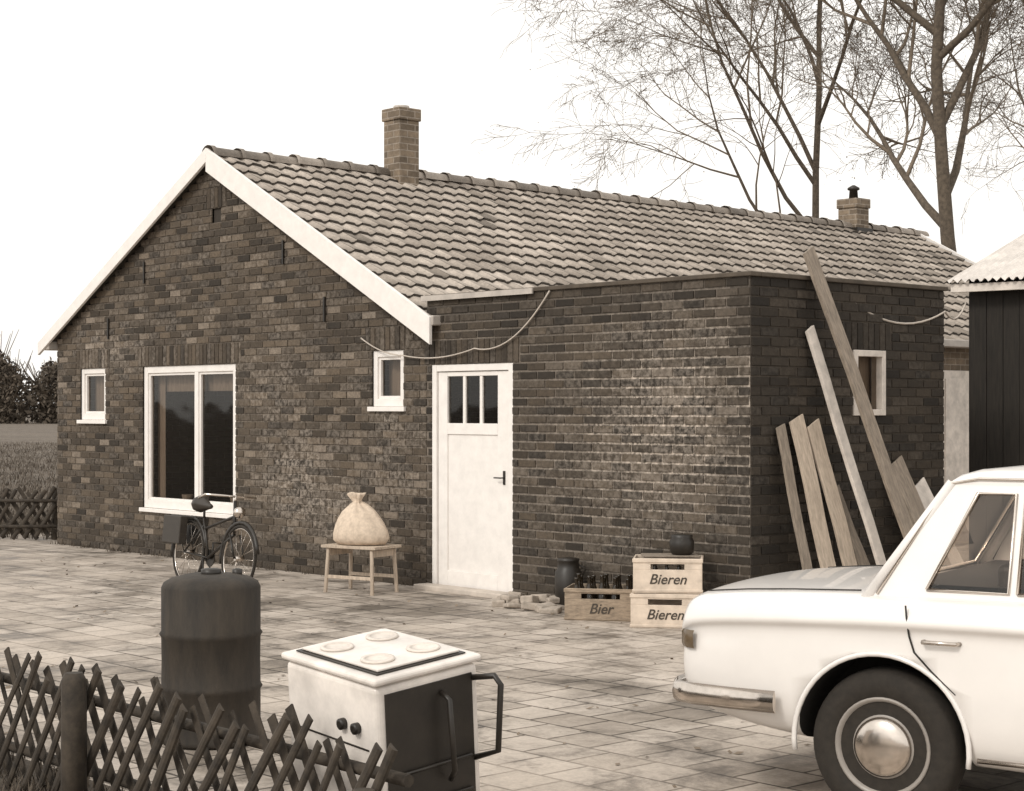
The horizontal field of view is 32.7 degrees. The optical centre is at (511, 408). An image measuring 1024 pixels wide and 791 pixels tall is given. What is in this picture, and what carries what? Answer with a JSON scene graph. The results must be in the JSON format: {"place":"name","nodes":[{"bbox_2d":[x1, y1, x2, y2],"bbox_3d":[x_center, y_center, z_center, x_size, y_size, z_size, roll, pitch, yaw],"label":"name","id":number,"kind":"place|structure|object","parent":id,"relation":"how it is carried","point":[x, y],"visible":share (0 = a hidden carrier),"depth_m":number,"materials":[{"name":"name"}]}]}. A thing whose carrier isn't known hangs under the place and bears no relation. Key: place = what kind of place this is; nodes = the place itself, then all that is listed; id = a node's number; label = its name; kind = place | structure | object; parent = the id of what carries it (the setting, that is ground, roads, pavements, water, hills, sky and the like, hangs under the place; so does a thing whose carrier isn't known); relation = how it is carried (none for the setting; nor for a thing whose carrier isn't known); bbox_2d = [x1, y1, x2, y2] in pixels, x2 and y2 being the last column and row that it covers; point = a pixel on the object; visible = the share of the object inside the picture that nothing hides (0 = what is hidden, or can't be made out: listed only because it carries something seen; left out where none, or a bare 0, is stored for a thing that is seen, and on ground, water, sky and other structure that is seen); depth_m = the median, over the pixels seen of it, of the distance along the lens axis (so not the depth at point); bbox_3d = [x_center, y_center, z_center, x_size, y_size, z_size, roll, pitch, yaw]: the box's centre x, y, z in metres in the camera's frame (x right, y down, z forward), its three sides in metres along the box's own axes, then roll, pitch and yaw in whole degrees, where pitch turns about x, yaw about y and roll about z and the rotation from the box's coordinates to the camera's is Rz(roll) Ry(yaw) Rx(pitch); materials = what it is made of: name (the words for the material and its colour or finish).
{"place":"outdoors","nodes":[
{"label":"outdoors","id":0,"kind":"place"},
{"bbox_2d":[0,413,57,534],"bbox_3d":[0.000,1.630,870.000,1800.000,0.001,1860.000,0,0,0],"label":"ground","id":1,"kind":"structure","parent":0,"point":[30,433],"depth_m":86.84,"materials":[{"name":"plant"}]},
{"bbox_2d":[0,330,57,423],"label":"distant tree row","id":2,"kind":"object","parent":1,"relation":"on","point":[43,388],"visible":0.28,"depth_m":190.37,"materials":[{"name":"brown plant"}]},
{"bbox_2d":[0,441,57,532],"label":"field stubble","id":3,"kind":"object","parent":1,"relation":"on","point":[28,476],"visible":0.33,"depth_m":43.63,"materials":[{"name":"plant"}]},
{"bbox_2d":[471,0,895,217],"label":"bare tree","id":4,"kind":"object","parent":1,"relation":"on","point":[819,112],"visible":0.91,"depth_m":45.87,"materials":[{"name":"brown plant"}]},
{"bbox_2d":[717,0,1023,251],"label":"bare tree","id":5,"kind":"object","parent":1,"relation":"on","point":[937,119],"visible":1,"depth_m":39.19,"materials":[{"name":"brown plant"}]},
{"bbox_2d":[873,0,1023,232],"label":"bare tree","id":6,"kind":"object","parent":1,"relation":"on","point":[1006,124],"visible":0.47,"depth_m":53.81,"materials":[{"name":"brown plant"}]},
{"bbox_2d":[0,754,123,790],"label":"soil bed","id":7,"kind":"object","parent":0,"point":[27,766],"depth_m":7.62,"materials":[{"name":"brown soil"}]},
{"bbox_2d":[0,647,413,790],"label":"lattice fence","id":8,"kind":"object","parent":7,"relation":"on","point":[75,699],"visible":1,"depth_m":6.66,"materials":[{"name":"brown wood"}]},
{"bbox_2d":[0,532,1023,790],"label":"paved yard","id":9,"kind":"structure","parent":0,"point":[608,674],"depth_m":11.02,"materials":[{"name":"grey stone"}]},
{"bbox_2d":[0,486,57,539],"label":"lattice fence","id":10,"kind":"object","parent":9,"relation":"on","point":[42,525],"visible":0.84,"depth_m":21.64,"materials":[{"name":"brown wood"}]},
{"bbox_2d":[0,512,409,790],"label":"grass tufts","id":11,"kind":"object","parent":9,"relation":"on","point":[33,787],"visible":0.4,"depth_m":7.86,"materials":[{"name":"plant"}]},
{"bbox_2d":[162,493,258,576],"bbox_3d":[-2.725,1.215,16.003,0.562,0.865,1.632,8,-5,-38],"label":"bicycle","id":12,"kind":"object","parent":9,"relation":"on","point":[185,529],"visible":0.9,"depth_m":16.15,"materials":[{"name":"metal"}]},
{"bbox_2d":[159,568,262,749],"bbox_3d":[-1.472,1.205,8.550,0.500,0.850,0.500,0,0,0],"label":"oil drum","id":13,"kind":"object","parent":9,"relation":"on","point":[211,631],"visible":0.82,"depth_m":8.35,"materials":[{"name":"metal"}]},
{"bbox_2d":[57,169,426,585],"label":"gable wall","id":14,"kind":"structure","parent":9,"relation":"on","point":[316,441],"depth_m":17.91,"materials":[{"name":"brick"}]},
{"bbox_2d":[77,368,107,423],"bbox_3d":[-4.877,-0.147,20.464,0.125,0.645,0.670,0,0,-42],"label":"window","id":15,"kind":"structure","parent":14,"relation":"attached to","point":[92,417],"depth_m":20.55,"materials":[{"name":"white paint"}]},
{"bbox_2d":[95,376,103,410],"bbox_3d":[-4.851,-0.170,20.630,0.045,0.600,0.275,0,0,-38],"label":"curtain","id":16,"kind":"object","parent":15,"relation":"attached to","point":[99,393],"depth_m":20.66,"materials":[{"name":"beige fabric"}]},
{"bbox_2d":[139,364,237,518],"bbox_3d":[-3.485,0.340,18.931,0.125,1.620,1.950,0,0,-42],"label":"living room window","id":17,"kind":"structure","parent":14,"relation":"in","point":[151,501],"depth_m":18.93,"materials":[{"name":"white paint"}]},
{"bbox_2d":[158,374,232,502],"bbox_3d":[-3.303,0.318,19.095,0.290,1.575,1.830,0,0,-42],"label":"living room window curtain","id":18,"kind":"object","parent":17,"relation":"attached to","point":[212,382],"visible":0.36,"depth_m":19.52,"materials":[{"name":"beige fabric"}]},
{"bbox_2d":[107,240,325,338],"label":"wall anchors","id":19,"kind":"structure","parent":14,"relation":"attached to","point":[324,298],"depth_m":17.54,"materials":[{"name":"metal"}]},
{"bbox_2d":[214,208,221,222],"bbox_3d":[-3.075,-2.045,18.525,0.080,0.150,0.180,0,0,-42],"label":"attic vent","id":20,"kind":"object","parent":14,"relation":"attached to","point":[217,215],"visible":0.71,"depth_m":18.52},
{"bbox_2d":[367,350,405,410],"bbox_3d":[-1.138,-0.260,16.349,0.125,0.570,0.550,0,0,-42],"label":"window","id":21,"kind":"structure","parent":14,"relation":"attached to","point":[382,402],"depth_m":16.39,"materials":[{"name":"white paint"}]},
{"bbox_2d":[389,360,399,395],"bbox_3d":[-1.090,-0.282,16.497,0.045,0.525,0.210,0,0,-39],"label":"curtain","id":22,"kind":"object","parent":21,"relation":"attached to","point":[394,377],"depth_m":16.50,"materials":[{"name":"beige fabric"}]},
{"bbox_2d":[321,543,400,595],"bbox_3d":[-1.338,1.418,15.500,0.600,0.426,0.394,0,0,33],"label":"wooden stool","id":23,"kind":"object","parent":9,"relation":"on","point":[334,549],"visible":0.97,"depth_m":15.47,"materials":[{"name":"beige wood"}]},
{"bbox_2d":[333,492,388,544],"bbox_3d":[-1.344,0.972,15.499,0.557,0.462,0.363,0,0,33],"label":"cloth sack","id":24,"kind":"object","parent":23,"relation":"on","point":[359,521],"visible":1,"depth_m":15.38,"materials":[{"name":"beige fabric"}]},
{"bbox_2d":[281,628,503,790],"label":"old cooker","id":25,"kind":"object","parent":9,"relation":"on","point":[411,699],"visible":0.99,"depth_m":6.06,"materials":[{"name":"white metal"}]},
{"bbox_2d":[2,557,810,787],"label":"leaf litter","id":26,"kind":"object","parent":9,"relation":"on","point":[674,786],"visible":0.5,"depth_m":11.40,"materials":[{"name":"brown plant"}]},
{"bbox_2d":[414,583,507,597],"bbox_3d":[-0.429,1.605,15.382,0.168,0.050,1.190,0,0,-42],"label":"doorstep","id":27,"kind":"object","parent":9,"relation":"on","point":[476,592],"visible":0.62,"depth_m":15.34,"materials":[{"name":"concrete"}]},
{"bbox_2d":[81,348,968,513],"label":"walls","id":28,"kind":"structure","parent":9,"relation":"on","point":[180,443],"depth_m":22.50,"materials":[{"name":"glass"}]},
{"bbox_2d":[44,315,968,350],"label":"eaves gutters","id":29,"kind":"object","parent":28,"relation":"attached to","point":[435,321],"visible":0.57,"depth_m":21.12,"materials":[{"name":"metal"}]},
{"bbox_2d":[52,164,966,341],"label":"roof deck","id":30,"kind":"structure","parent":28,"relation":"on","point":[158,221],"depth_m":19.65,"materials":[{"name":"wood"}]},
{"bbox_2d":[38,148,975,354],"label":"verge boards","id":31,"kind":"object","parent":30,"relation":"on","point":[396,304],"visible":0.67,"depth_m":17.55,"materials":[{"name":"white paint"}]},
{"bbox_2d":[201,145,928,235],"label":"ridge tiles","id":32,"kind":"object","parent":30,"relation":"on","point":[323,162],"visible":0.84,"depth_m":21.61,"materials":[{"name":"ceramic"}]},
{"bbox_2d":[837,198,869,227],"bbox_3d":[5.075,-2.740,25.973,0.336,0.740,0.376,0,0,-42],"label":"chimney","id":33,"kind":"object","parent":30,"relation":"on","point":[854,212],"visible":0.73,"depth_m":25.84,"materials":[{"name":"brick"}]},
{"bbox_2d":[847,185,872,232],"bbox_3d":[5.074,-2.945,25.973,0.380,0.750,0.420,0,0,-42],"label":"chimney flue","id":34,"kind":"object","parent":30,"relation":"on","point":[853,190],"visible":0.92,"depth_m":25.91,"materials":[{"name":"metal"}]},
{"bbox_2d":[943,370,968,539],"bbox_3d":[5.587,0.580,21.692,1.000,2.100,0.065,0,0,-42],"label":"door","id":35,"kind":"structure","parent":28,"relation":"attached to","point":[956,424],"depth_m":21.55,"materials":[{"name":"white paint"}]},
{"bbox_2d":[492,591,564,613],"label":"loose bricks","id":36,"kind":"object","parent":9,"relation":"on","point":[544,603],"visible":0.99,"depth_m":14.15,"materials":[{"name":"brick"}]},
{"bbox_2d":[555,557,585,605],"bbox_3d":[0.459,1.420,14.251,0.217,0.420,0.217,0,0,45],"label":"vase","id":37,"kind":"object","parent":9,"relation":"on","point":[567,570],"visible":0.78,"depth_m":14.17,"materials":[{"name":"ceramic"}]},
{"bbox_2d":[424,276,749,599],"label":"extension front wall","id":38,"kind":"structure","parent":9,"relation":"on","point":[631,420],"depth_m":14.09,"materials":[{"name":"brown brick"}]},
{"bbox_2d":[360,290,549,358],"bbox_3d":[-0.561,-0.723,15.619,0.023,0.543,2.608,0,0,-42],"label":"wall cable","id":39,"kind":"object","parent":38,"relation":"attached to","point":[520,330],"depth_m":15.39,"materials":[{"name":"grey rubber"}]},
{"bbox_2d":[432,363,512,591],"bbox_3d":[-0.321,0.618,15.486,0.100,2.025,1.090,0,0,-42],"label":"door","id":40,"kind":"structure","parent":38,"relation":"attached to","point":[472,520],"depth_m":15.48,"materials":[{"name":"white paint"}]},
{"bbox_2d":[493,471,505,484],"bbox_3d":[-0.110,0.600,15.158,0.060,0.120,0.092,0,0,-42],"label":"door handle","id":41,"kind":"object","parent":40,"relation":"attached to","point":[504,477],"visible":1,"depth_m":15.14,"materials":[{"name":"metal"}]},
{"bbox_2d":[425,271,947,295],"bbox_3d":[1.449,-1.012,15.332,2.580,0.035,3.830,0,0,-42],"label":"parapet coping","id":42,"kind":"object","parent":38,"relation":"on","point":[740,274],"visible":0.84,"depth_m":13.90,"materials":[{"name":"grey metal"}]},
{"bbox_2d":[421,288,532,301],"bbox_3d":[-0.325,-0.999,15.349,0.020,0.048,1.480,0,0,-42],"label":"pale flashing","id":43,"kind":"object","parent":42,"relation":"attached to","point":[479,294],"visible":1,"depth_m":15.31,"materials":[{"name":"metal"}]},
{"bbox_2d":[564,573,632,621],"bbox_3d":[0.717,1.454,13.577,0.572,0.352,0.386,0,0,12],"label":"wooden bottle crate","id":44,"kind":"object","parent":9,"relation":"on","point":[592,600],"visible":0.85,"depth_m":13.42,"materials":[{"name":"brown wood"}]},
{"bbox_2d":[630,592,699,628],"bbox_3d":[1.162,1.501,13.117,0.522,0.258,0.366,0,0,10],"label":"beer crate","id":45,"kind":"object","parent":9,"relation":"on","point":[668,611],"visible":0.79,"depth_m":12.95,"materials":[{"name":"wood"}]},
{"bbox_2d":[632,554,702,593],"bbox_3d":[1.172,1.239,13.117,0.522,0.258,0.366,0,0,7],"label":"beer crate","id":46,"kind":"object","parent":45,"relation":"on","point":[686,579],"visible":1,"depth_m":12.94,"materials":[{"name":"wood"}]},
{"bbox_2d":[653,564,681,569],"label":"beer bottles","id":47,"kind":"object","parent":46,"relation":"in","point":[667,567],"visible":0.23,"depth_m":13.02,"materials":[{"name":"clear glass"}]},
{"bbox_2d":[641,534,699,556],"bbox_3d":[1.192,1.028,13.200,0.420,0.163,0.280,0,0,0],"label":"black pot","id":48,"kind":"object","parent":46,"relation":"on","point":[681,545],"visible":1,"depth_m":13.12,"materials":[{"name":"ceramic"}]},
{"bbox_2d":[776,423,812,569],"bbox_3d":[2.158,0.873,13.162,0.106,1.549,0.038,-2,-10,-43],"label":"leaning board","id":49,"kind":"object","parent":9,"relation":"on","point":[793,500],"visible":0.65,"depth_m":13.18,"materials":[{"name":"brown wood"}]},
{"bbox_2d":[789,414,835,567],"bbox_3d":[2.328,0.838,13.293,0.176,1.623,0.036,-6,-8,-43],"label":"leaning board","id":50,"kind":"object","parent":9,"relation":"on","point":[812,491],"visible":0.61,"depth_m":13.30,"materials":[{"name":"beige wood"}]},
{"bbox_2d":[807,418,856,565],"bbox_3d":[2.509,0.859,13.435,0.166,1.594,0.038,-11,-5,-43],"label":"leaning board","id":51,"kind":"object","parent":9,"relation":"on","point":[831,492],"visible":0.63,"depth_m":13.43,"materials":[{"name":"beige wood"}]},
{"bbox_2d":[805,325,885,564],"bbox_3d":[2.639,0.498,13.508,0.106,2.368,0.045,-17,0,-44],"label":"leaning plank","id":52,"kind":"object","parent":9,"relation":"on","point":[845,447],"visible":0.69,"depth_m":13.48,"materials":[{"name":"white paint"}]},
{"bbox_2d":[672,465,1023,790],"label":"parked car","id":53,"kind":"object","parent":9,"relation":"on","point":[901,668],"visible":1,"depth_m":6.87,"materials":[{"name":"white paint"}]},
{"bbox_2d":[837,485,869,566],"bbox_3d":[2.690,1.121,13.577,0.146,1.094,0.038,-14,-9,-45],"label":"leaning board","id":54,"kind":"object","parent":9,"relation":"on","point":[860,555],"visible":0.33,"depth_m":13.60,"materials":[{"name":"brown wood"}]},
{"bbox_2d":[803,246,912,537],"bbox_3d":[2.772,0.191,13.397,0.146,3.048,0.046,-14,-6,-44],"label":"leaning plank","id":55,"kind":"object","parent":9,"relation":"on","point":[861,398],"visible":0.66,"depth_m":13.40,"materials":[{"name":"brown wood"}]},
{"bbox_2d":[891,455,950,566],"bbox_3d":[3.347,1.016,14.081,0.226,1.361,0.046,-8,-19,-45],"label":"leaning board","id":56,"kind":"object","parent":9,"relation":"on","point":[912,501],"visible":0.36,"depth_m":14.15,"materials":[{"name":"brown wood"}]},
{"bbox_2d":[915,477,963,564],"bbox_3d":[3.533,1.110,14.320,0.306,1.151,0.035,-10,-17,-45],"label":"leaning board","id":57,"kind":"object","parent":9,"relation":"on","point":[927,498],"visible":0.18,"depth_m":14.40,"materials":[{"name":"white paint"}]},
{"bbox_2d":[947,234,1023,560],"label":"wooden shed","id":58,"kind":"structure","parent":9,"relation":"on","point":[994,287],"depth_m":16.04,"materials":[{"name":"black wood"}]},
{"bbox_2d":[0,0,1023,402],"label":"sky","id":59,"kind":"structure","parent":0,"point":[105,105],"materials":[{"name":"white"}]},
{"bbox_2d":[218,155,911,234],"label":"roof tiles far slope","id":60,"kind":"structure","parent":0,"point":[484,188],"depth_m":21.08,"materials":[{"name":"grey tile"}]},
{"bbox_2d":[219,156,973,339],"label":"roof","id":61,"kind":"structure","parent":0,"point":[597,244],"depth_m":19.86,"materials":[{"name":"grey tile"}]},
{"bbox_2d":[382,106,420,187],"bbox_3d":[-1.268,-2.750,20.046,0.326,1.360,0.326,0,0,-42],"label":"chimney","id":62,"kind":"object","parent":61,"relation":"on","point":[401,144],"visible":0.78,"depth_m":19.93,"materials":[{"name":"brick"}]},
{"bbox_2d":[393,105,408,107],"bbox_3d":[-1.268,-2.870,20.046,0.370,1.200,0.370,0,0,-42],"label":"chimney flue","id":63,"kind":"object","parent":62,"relation":"on","point":[407,106],"visible":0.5,"depth_m":19.97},
{"bbox_2d":[750,276,943,578],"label":"extension side wall","id":64,"kind":"structure","parent":0,"point":[785,383],"depth_m":13.79,"materials":[{"name":"brown brick"}]},
{"bbox_2d":[853,350,885,415],"bbox_3d":[2.848,-0.207,14.104,0.420,0.525,0.110,0,0,-42],"label":"extension window","id":65,"kind":"structure","parent":64,"relation":"in","point":[878,381],"depth_m":14.19,"materials":[{"name":"white wood"}]},
{"bbox_2d":[858,357,870,403],"bbox_3d":[2.791,-0.207,14.168,0.400,0.525,0.001,0,0,-42],"label":"extension window blind","id":66,"kind":"object","parent":65,"relation":"attached to","point":[864,365],"depth_m":14.26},
{"bbox_2d":[826,275,966,324],"bbox_3d":[3.453,-0.874,14.768,0.362,0.366,2.824,0,0,37],"label":"overhead cable","id":67,"kind":"object","parent":64,"relation":"attached to","point":[941,313],"visible":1,"depth_m":14.58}
]}

